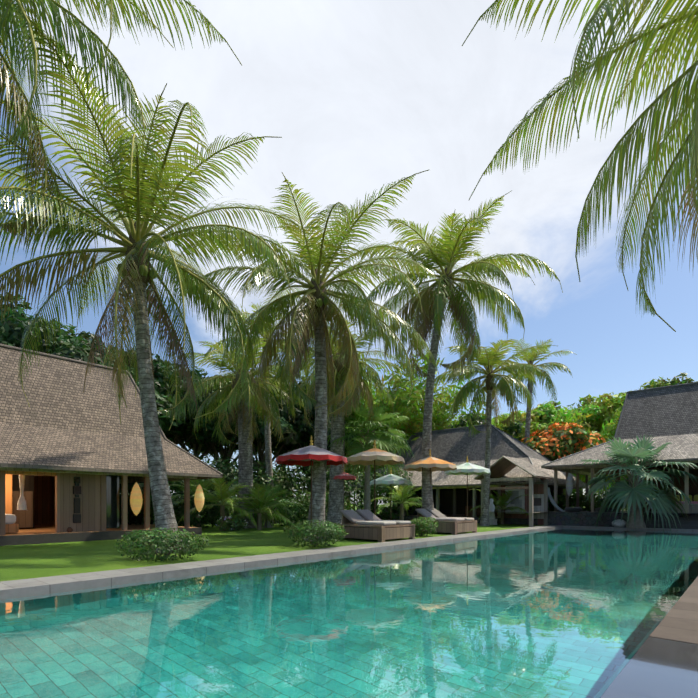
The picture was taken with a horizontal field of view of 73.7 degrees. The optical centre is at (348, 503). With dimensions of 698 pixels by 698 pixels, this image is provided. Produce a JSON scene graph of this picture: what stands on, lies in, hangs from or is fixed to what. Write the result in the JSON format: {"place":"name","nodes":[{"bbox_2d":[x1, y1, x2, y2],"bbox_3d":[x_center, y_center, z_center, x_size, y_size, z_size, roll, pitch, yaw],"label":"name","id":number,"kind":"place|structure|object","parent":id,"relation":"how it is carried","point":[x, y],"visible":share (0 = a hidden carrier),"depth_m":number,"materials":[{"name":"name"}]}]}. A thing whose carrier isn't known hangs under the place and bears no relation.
{"place":"outdoors","nodes":[
{"label":"outdoors","id":0,"kind":"place"},
{"bbox_2d":[0,505,621,581],"bbox_3d":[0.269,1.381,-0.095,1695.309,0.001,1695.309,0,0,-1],"label":"lawn","id":1,"kind":"structure","parent":0,"point":[25,561],"depth_m":13.74,"materials":[{"name":"green plant"}]},
{"bbox_2d":[0,292,32,344],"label":"tree","id":2,"kind":"object","parent":1,"relation":"on","point":[22,303],"visible":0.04,"depth_m":35.69,"materials":[{"name":"green plant"}]},
{"bbox_2d":[0,306,113,365],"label":"tree","id":3,"kind":"object","parent":1,"relation":"on","point":[11,329],"visible":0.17,"depth_m":30.48,"materials":[{"name":"green plant"}]},
{"bbox_2d":[48,320,135,366],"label":"tree","id":4,"kind":"object","parent":1,"relation":"on","point":[85,335],"depth_m":38.74,"materials":[{"name":"green plant"}]},
{"bbox_2d":[0,344,222,545],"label":"house","id":5,"kind":"structure","parent":1,"relation":"on","point":[71,452],"depth_m":18.70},
{"bbox_2d":[36,338,188,441],"bbox_3d":[-19.103,-5.296,36.242,13.045,13.395,13.998,0,0,-1],"label":"tree","id":6,"kind":"object","parent":1,"relation":"on","point":[131,372],"depth_m":35.77,"materials":[{"name":"green plant"}]},
{"bbox_2d":[0,0,241,288],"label":"palm","id":7,"kind":"object","parent":1,"relation":"on","point":[7,16],"visible":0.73,"depth_m":10.26,"materials":[{"name":"green plant"}]},
{"bbox_2d":[119,489,153,524],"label":"border shrub","id":8,"kind":"object","parent":1,"relation":"on","point":[129,513],"visible":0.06,"depth_m":23.52,"materials":[{"name":"green plant"}]},
{"bbox_2d":[119,476,179,523],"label":"tall shrub","id":9,"kind":"object","parent":1,"relation":"on","point":[131,485],"visible":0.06,"depth_m":27.59,"materials":[{"name":"green plant"}]},
{"bbox_2d":[119,497,181,524],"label":"border shrub","id":10,"kind":"object","parent":1,"relation":"on","point":[132,516],"visible":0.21,"depth_m":23.54,"materials":[{"name":"green plant"}]},
{"bbox_2d":[0,1,322,553],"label":"palm","id":11,"kind":"object","parent":1,"relation":"on","point":[137,271],"visible":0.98,"depth_m":12.76,"materials":[{"name":"green plant"}]},
{"bbox_2d":[114,527,209,561],"bbox_3d":[-4.579,1.005,11.406,2.299,0.862,2.002,0,0,-1],"label":"shrub","id":12,"kind":"object","parent":1,"relation":"on","point":[147,539],"visible":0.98,"depth_m":11.14,"materials":[{"name":"green plant"}]},
{"bbox_2d":[128,479,214,519],"bbox_3d":[-12.005,-0.495,30.710,5.404,4.531,5.377,0,0,-40],"label":"tall shrub","id":13,"kind":"object","parent":1,"relation":"on","point":[181,491],"visible":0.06,"depth_m":29.43,"materials":[{"name":"green plant"}]},
{"bbox_2d":[128,346,223,453],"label":"tree","id":14,"kind":"object","parent":1,"relation":"on","point":[164,420],"visible":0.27,"depth_m":35.37,"materials":[{"name":"green plant"}]},
{"bbox_2d":[153,494,227,528],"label":"border shrub","id":15,"kind":"object","parent":1,"relation":"on","point":[193,515],"visible":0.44,"depth_m":26.12,"materials":[{"name":"green plant"}]},
{"bbox_2d":[171,449,221,521],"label":"tree","id":16,"kind":"object","parent":1,"relation":"on","point":[203,459],"depth_m":35.48,"materials":[{"name":"green plant"}]},
{"bbox_2d":[160,384,235,459],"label":"tree","id":17,"kind":"object","parent":1,"relation":"on","point":[198,444],"visible":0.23,"depth_m":37.73,"materials":[{"name":"green plant"}]},
{"bbox_2d":[169,478,233,526],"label":"bush","id":18,"kind":"object","parent":1,"relation":"on","point":[203,485],"visible":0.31,"depth_m":25.89,"materials":[{"name":"green plant"}]},
{"bbox_2d":[172,455,237,523],"bbox_3d":[-9.526,-0.848,32.650,5.779,5.186,5.827,0,0,-1],"label":"tall shrub","id":19,"kind":"object","parent":1,"relation":"on","point":[233,474],"visible":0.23,"depth_m":31.84,"materials":[{"name":"green plant"}]},
{"bbox_2d":[158,372,264,515],"bbox_3d":[-10.647,-5.234,40.552,11.326,13.311,11.246,0,0,-32],"label":"tree","id":20,"kind":"object","parent":1,"relation":"on","point":[223,454],"visible":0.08,"depth_m":37.01,"materials":[{"name":"green plant"}]},
{"bbox_2d":[178,476,268,530],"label":"palm","id":21,"kind":"object","parent":1,"relation":"on","point":[224,493],"visible":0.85,"depth_m":23.45,"materials":[{"name":"green plant"}]},
{"bbox_2d":[215,515,247,530],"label":"bush","id":22,"kind":"object","parent":1,"relation":"on","point":[237,524],"visible":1,"depth_m":23.52,"materials":[{"name":"green plant"}]},
{"bbox_2d":[200,491,262,525],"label":"border shrub","id":23,"kind":"object","parent":1,"relation":"on","point":[233,513],"visible":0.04,"depth_m":27.64,"materials":[{"name":"green plant"}]},
{"bbox_2d":[179,331,306,527],"bbox_3d":[-6.016,-3.929,26.760,7.304,10.641,8.856,0,0,-1],"label":"palm","id":24,"kind":"object","parent":1,"relation":"on","point":[246,423],"visible":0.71,"depth_m":26.40,"materials":[{"name":"green plant"}]},
{"bbox_2d":[211,449,276,513],"bbox_3d":[-8.606,-1.385,37.782,6.075,6.332,6.548,0,0,-44],"label":"tall shrub","id":25,"kind":"object","parent":1,"relation":"on","point":[228,471],"visible":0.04,"depth_m":37.10,"materials":[{"name":"green plant"}]},
{"bbox_2d":[203,303,313,523],"bbox_3d":[-6.250,-6.183,32.932,7.909,15.201,8.300,0,0,36],"label":"palm","id":26,"kind":"object","parent":1,"relation":"on","point":[268,456],"visible":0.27,"depth_m":32.58,"materials":[{"name":"green plant"}]},
{"bbox_2d":[218,483,303,529],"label":"palm","id":27,"kind":"object","parent":1,"relation":"on","point":[256,493],"visible":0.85,"depth_m":24.52,"materials":[{"name":"green plant"}]},
{"bbox_2d":[229,461,299,520],"bbox_3d":[-6.426,-0.708,33.664,5.544,4.902,5.316,0,0,24],"label":"tall shrub","id":28,"kind":"object","parent":1,"relation":"on","point":[262,479],"visible":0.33,"depth_m":33.11,"materials":[{"name":"green plant"}]},
{"bbox_2d":[209,373,327,471],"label":"tree","id":29,"kind":"object","parent":1,"relation":"on","point":[288,432],"visible":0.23,"depth_m":35.63,"materials":[{"name":"green plant"}]},
{"bbox_2d":[239,484,299,528],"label":"fan palm","id":30,"kind":"object","parent":1,"relation":"on","point":[266,519],"visible":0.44,"depth_m":26.42,"materials":[{"name":"green plant"}]},
{"bbox_2d":[237,405,314,469],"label":"tree","id":31,"kind":"object","parent":1,"relation":"on","point":[296,445],"visible":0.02,"depth_m":39.61,"materials":[{"name":"green plant"}]},
{"bbox_2d":[263,497,309,525],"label":"border shrub","id":32,"kind":"object","parent":1,"relation":"on","point":[301,509],"visible":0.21,"depth_m":28.90,"materials":[{"name":"green plant"}]},
{"bbox_2d":[256,457,329,522],"bbox_3d":[-3.772,-1.050,34.935,5.631,5.617,5.345,0,0,28],"label":"tall shrub","id":33,"kind":"object","parent":1,"relation":"on","point":[303,480],"visible":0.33,"depth_m":33.74,"materials":[{"name":"green plant"}]},
{"bbox_2d":[255,365,351,494],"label":"tree","id":34,"kind":"object","parent":1,"relation":"on","point":[300,430],"visible":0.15,"depth_m":36.77,"materials":[{"name":"green plant"}]},
{"bbox_2d":[177,169,444,540],"bbox_3d":[-1.102,-4.725,17.981,9.061,12.298,9.929,0,0,22],"label":"palm","id":35,"kind":"object","parent":1,"relation":"on","point":[316,312],"visible":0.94,"depth_m":17.00,"materials":[{"name":"green plant"}]},
{"bbox_2d":[275,435,347,541],"bbox_3d":[-1.377,-0.567,17.075,2.658,3.897,2.661,0,0,-1],"label":"umbrella","id":36,"kind":"object","parent":1,"relation":"on","point":[305,456],"visible":0.92,"depth_m":16.42,"materials":[{"name":"fabric"}]},
{"bbox_2d":[283,519,347,546],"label":"shrub","id":37,"kind":"object","parent":1,"relation":"on","point":[325,533],"visible":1,"depth_m":14.64,"materials":[{"name":"green plant"}]},
{"bbox_2d":[288,490,352,523],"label":"border shrub","id":38,"kind":"object","parent":1,"relation":"on","point":[304,499],"visible":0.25,"depth_m":30.18,"materials":[{"name":"green plant"}]},
{"bbox_2d":[300,415,364,515],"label":"tree","id":39,"kind":"object","parent":1,"relation":"on","point":[328,448],"visible":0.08,"depth_m":38.57,"materials":[{"name":"green plant"}]},
{"bbox_2d":[269,319,405,527],"bbox_3d":[-0.769,-4.380,26.782,8.194,11.578,8.126,0,0,-1],"label":"palm","id":40,"kind":"object","parent":1,"relation":"on","point":[336,497],"visible":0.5,"depth_m":26.50,"materials":[{"name":"green plant"}]},
{"bbox_2d":[333,469,355,480],"bbox_3d":[-0.292,-0.408,26.899,1.428,3.579,1.431,0,0,-1],"label":"umbrella","id":41,"kind":"object","parent":1,"relation":"on","point":[345,476],"visible":0.67,"depth_m":26.40,"materials":[{"name":"fabric"}]},
{"bbox_2d":[307,464,382,516],"bbox_3d":[-0.466,-0.762,35.990,5.287,5.000,5.650,0,0,31],"label":"tall shrub","id":42,"kind":"object","parent":1,"relation":"on","point":[349,491],"visible":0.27,"depth_m":35.14,"materials":[{"name":"green plant"}]},
{"bbox_2d":[327,402,413,510],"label":"palm tree","id":43,"kind":"object","parent":1,"relation":"on","point":[384,440],"visible":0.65,"depth_m":27.35,"materials":[{"name":"green plant"}]},
{"bbox_2d":[301,349,443,511],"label":"tree","id":44,"kind":"object","parent":1,"relation":"on","point":[397,379],"visible":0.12,"depth_m":40.70,"materials":[{"name":"green plant"}]},
{"bbox_2d":[335,509,414,541],"bbox_3d":[1.002,0.811,18.237,2.350,1.141,2.190,0,0,41],"label":"lounger","id":45,"kind":"object","parent":1,"relation":"on","point":[364,524],"visible":0.96,"depth_m":17.58,"materials":[{"name":"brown wood"}]},
{"bbox_2d":[346,440,404,513],"bbox_3d":[1.096,-0.677,19.727,2.553,4.116,2.556,0,0,-1],"label":"umbrella","id":46,"kind":"object","parent":1,"relation":"on","point":[374,455],"visible":0.88,"depth_m":19.15,"materials":[{"name":"fabric"}]},
{"bbox_2d":[358,466,421,519],"bbox_3d":[3.410,-0.639,37.965,5.576,4.878,5.787,0,0,-1],"label":"tall shrub","id":47,"kind":"object","parent":1,"relation":"on","point":[384,492],"visible":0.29,"depth_m":36.86,"materials":[{"name":"green plant"}]},
{"bbox_2d":[369,468,412,519],"bbox_3d":[2.210,-0.279,24.451,2.283,3.321,2.286,0,0,-1],"label":"umbrella","id":48,"kind":"object","parent":1,"relation":"on","point":[391,479],"visible":0.85,"depth_m":23.80,"materials":[{"name":"fabric"}]},
{"bbox_2d":[370,478,437,520],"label":"palm","id":49,"kind":"object","parent":1,"relation":"on","point":[402,495],"visible":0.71,"depth_m":29.78,"materials":[{"name":"green plant"}]},
{"bbox_2d":[361,357,470,506],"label":"tree","id":50,"kind":"object","parent":1,"relation":"on","point":[416,418],"visible":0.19,"depth_m":42.33,"materials":[{"name":"green plant"}]},
{"bbox_2d":[409,517,438,535],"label":"shrub","id":51,"kind":"object","parent":1,"relation":"on","point":[422,524],"visible":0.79,"depth_m":19.51,"materials":[{"name":"green plant"}]},
{"bbox_2d":[403,450,456,488],"bbox_3d":[4.050,-0.674,23.189,2.688,4.110,2.691,0,0,-1],"label":"umbrella","id":52,"kind":"object","parent":1,"relation":"on","point":[435,464],"visible":0.77,"depth_m":22.48,"materials":[{"name":"fabric"}]},
{"bbox_2d":[386,378,475,434],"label":"tree","id":53,"kind":"object","parent":1,"relation":"on","point":[442,413],"visible":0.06,"depth_m":43.84,"materials":[{"name":"green plant"}]},
{"bbox_2d":[415,508,476,534],"bbox_3d":[4.559,0.811,22.300,2.350,1.141,2.190,0,0,41],"label":"lounger","id":54,"kind":"object","parent":1,"relation":"on","point":[454,525],"visible":0.77,"depth_m":21.49,"materials":[{"name":"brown wood"}]},
{"bbox_2d":[353,191,562,509],"bbox_3d":[5.307,-6.289,23.649,10.146,15.410,9.462,0,0,-35],"label":"palm","id":55,"kind":"object","parent":1,"relation":"on","point":[439,297],"visible":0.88,"depth_m":22.75,"materials":[{"name":"green plant"}]},
{"bbox_2d":[344,424,589,526],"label":"pavilion","id":56,"kind":"structure","parent":1,"relation":"on","point":[515,467],"depth_m":35.39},
{"bbox_2d":[445,456,490,517],"bbox_3d":[6.496,-0.629,25.541,2.500,4.021,2.503,0,0,-1],"label":"umbrella","id":57,"kind":"object","parent":1,"relation":"on","point":[467,468],"visible":0.83,"depth_m":24.94,"materials":[{"name":"fabric"}]},
{"bbox_2d":[447,397,516,431],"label":"tree","id":58,"kind":"object","parent":1,"relation":"on","point":[484,409],"depth_m":46.09,"materials":[{"name":"green plant"}]},
{"bbox_2d":[447,413,524,438],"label":"tree","id":59,"kind":"object","parent":1,"relation":"on","point":[518,427],"visible":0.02,"depth_m":44.02,"materials":[{"name":"green plant"}]},
{"bbox_2d":[489,498,496,524],"bbox_3d":[9.300,0.516,30.410,0.550,1.730,0.550,0,0,-44],"label":"statue stone","id":60,"kind":"object","parent":1,"relation":"on","point":[492,520],"visible":0.83,"depth_m":30.20,"materials":[{"name":"grey stone"}]},
{"bbox_2d":[434,340,555,525],"bbox_3d":[8.673,-4.438,29.176,7.571,11.677,7.548,0,0,-1],"label":"palm","id":61,"kind":"object","parent":1,"relation":"on","point":[488,360],"visible":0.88,"depth_m":28.81,"materials":[{"name":"green plant"}]},
{"bbox_2d":[469,489,528,523],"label":"palm","id":62,"kind":"object","parent":1,"relation":"on","point":[501,501],"visible":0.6,"depth_m":31.28,"materials":[{"name":"green plant"}]},
{"bbox_2d":[491,413,569,441],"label":"tree","id":63,"kind":"object","parent":1,"relation":"on","point":[500,424],"visible":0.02,"depth_m":44.88,"materials":[{"name":"green plant"}]},
{"bbox_2d":[492,338,576,446],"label":"palm","id":64,"kind":"object","parent":1,"relation":"on","point":[535,356],"visible":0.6,"depth_m":39.70,"materials":[{"name":"green plant"}]},
{"bbox_2d":[498,401,580,440],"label":"tree","id":65,"kind":"object","parent":1,"relation":"on","point":[545,414],"visible":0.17,"depth_m":47.02,"materials":[{"name":"green plant"}]},
{"bbox_2d":[548,491,574,510],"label":"border shrub","id":66,"kind":"object","parent":1,"relation":"on","point":[561,502],"visible":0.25,"depth_m":34.39,"materials":[{"name":"green plant"}]},
{"bbox_2d":[521,422,605,460],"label":"flowering tree","id":67,"kind":"object","parent":1,"relation":"on","point":[553,444],"visible":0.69,"depth_m":37.89,"materials":[{"name":"orange plant"}]},
{"bbox_2d":[537,406,612,497],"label":"tree","id":68,"kind":"object","parent":1,"relation":"on","point":[568,418],"visible":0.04,"depth_m":44.95,"materials":[{"name":"green plant"}]},
{"bbox_2d":[546,400,603,495],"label":"tree","id":69,"kind":"object","parent":1,"relation":"on","point":[586,410],"visible":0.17,"depth_m":50.10,"materials":[{"name":"green plant"}]},
{"bbox_2d":[562,492,602,510],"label":"border shrub","id":70,"kind":"object","parent":1,"relation":"on","point":[581,503],"visible":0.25,"depth_m":35.39,"materials":[{"name":"green plant"}]},
{"bbox_2d":[564,403,622,500],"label":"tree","id":71,"kind":"object","parent":1,"relation":"on","point":[609,432],"visible":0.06,"depth_m":46.12,"materials":[{"name":"green plant"}]},
{"bbox_2d":[567,403,628,509],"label":"tree","id":72,"kind":"object","parent":1,"relation":"on","point":[625,476],"visible":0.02,"depth_m":63.61,"materials":[{"name":"green plant"}]},
{"bbox_2d":[574,488,627,510],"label":"border shrub","id":73,"kind":"object","parent":1,"relation":"on","point":[596,500],"visible":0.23,"depth_m":36.17,"materials":[{"name":"green plant"}]},
{"bbox_2d":[577,390,631,486],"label":"tree","id":74,"kind":"object","parent":1,"relation":"on","point":[608,404],"visible":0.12,"depth_m":50.00,"materials":[{"name":"green plant"}]},
{"bbox_2d":[541,382,697,528],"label":"bale","id":75,"kind":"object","parent":1,"relation":"on","point":[664,414],"visible":0.54,"depth_m":29.26},
{"bbox_2d":[577,432,697,531],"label":"bismarck palm","id":76,"kind":"object","parent":1,"relation":"on","point":[634,491],"visible":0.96,"depth_m":25.66,"materials":[{"name":"green plant"}]},
{"bbox_2d":[639,377,677,389],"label":"tree","id":77,"kind":"object","parent":1,"relation":"on","point":[658,383],"depth_m":56.73,"materials":[{"name":"green plant"}]},
{"bbox_2d":[670,372,697,384],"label":"tree","id":78,"kind":"object","parent":1,"relation":"on","point":[686,380],"visible":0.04,"depth_m":55.22,"materials":[{"name":"green plant"}]},
{"bbox_2d":[0,528,697,697],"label":"pool water","id":79,"kind":"structure","parent":0,"point":[567,613],"depth_m":5.71,"materials":[{"name":"teal liquid"}]},
{"bbox_2d":[0,525,697,697],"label":"pool coping","id":80,"kind":"structure","parent":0,"point":[662,662],"depth_m":7.36,"materials":[{"name":"stone"}]},
{"bbox_2d":[462,0,697,331],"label":"palm","id":81,"kind":"object","parent":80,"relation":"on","point":[671,175],"visible":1,"depth_m":8.95,"materials":[{"name":"green plant"}]},
{"bbox_2d":[612,519,626,526],"bbox_3d":[15.797,1.161,27.191,0.738,0.520,0.749,0,0,-1],"label":"pale rock","id":82,"kind":"object","parent":80,"relation":"on","point":[618,523],"visible":0.79,"depth_m":26.94,"materials":[{"name":"grey stone"}]},
{"bbox_2d":[0,0,697,504],"label":"sky","id":83,"kind":"structure","parent":0,"point":[361,97],"materials":[{"name":"white"}]}
]}

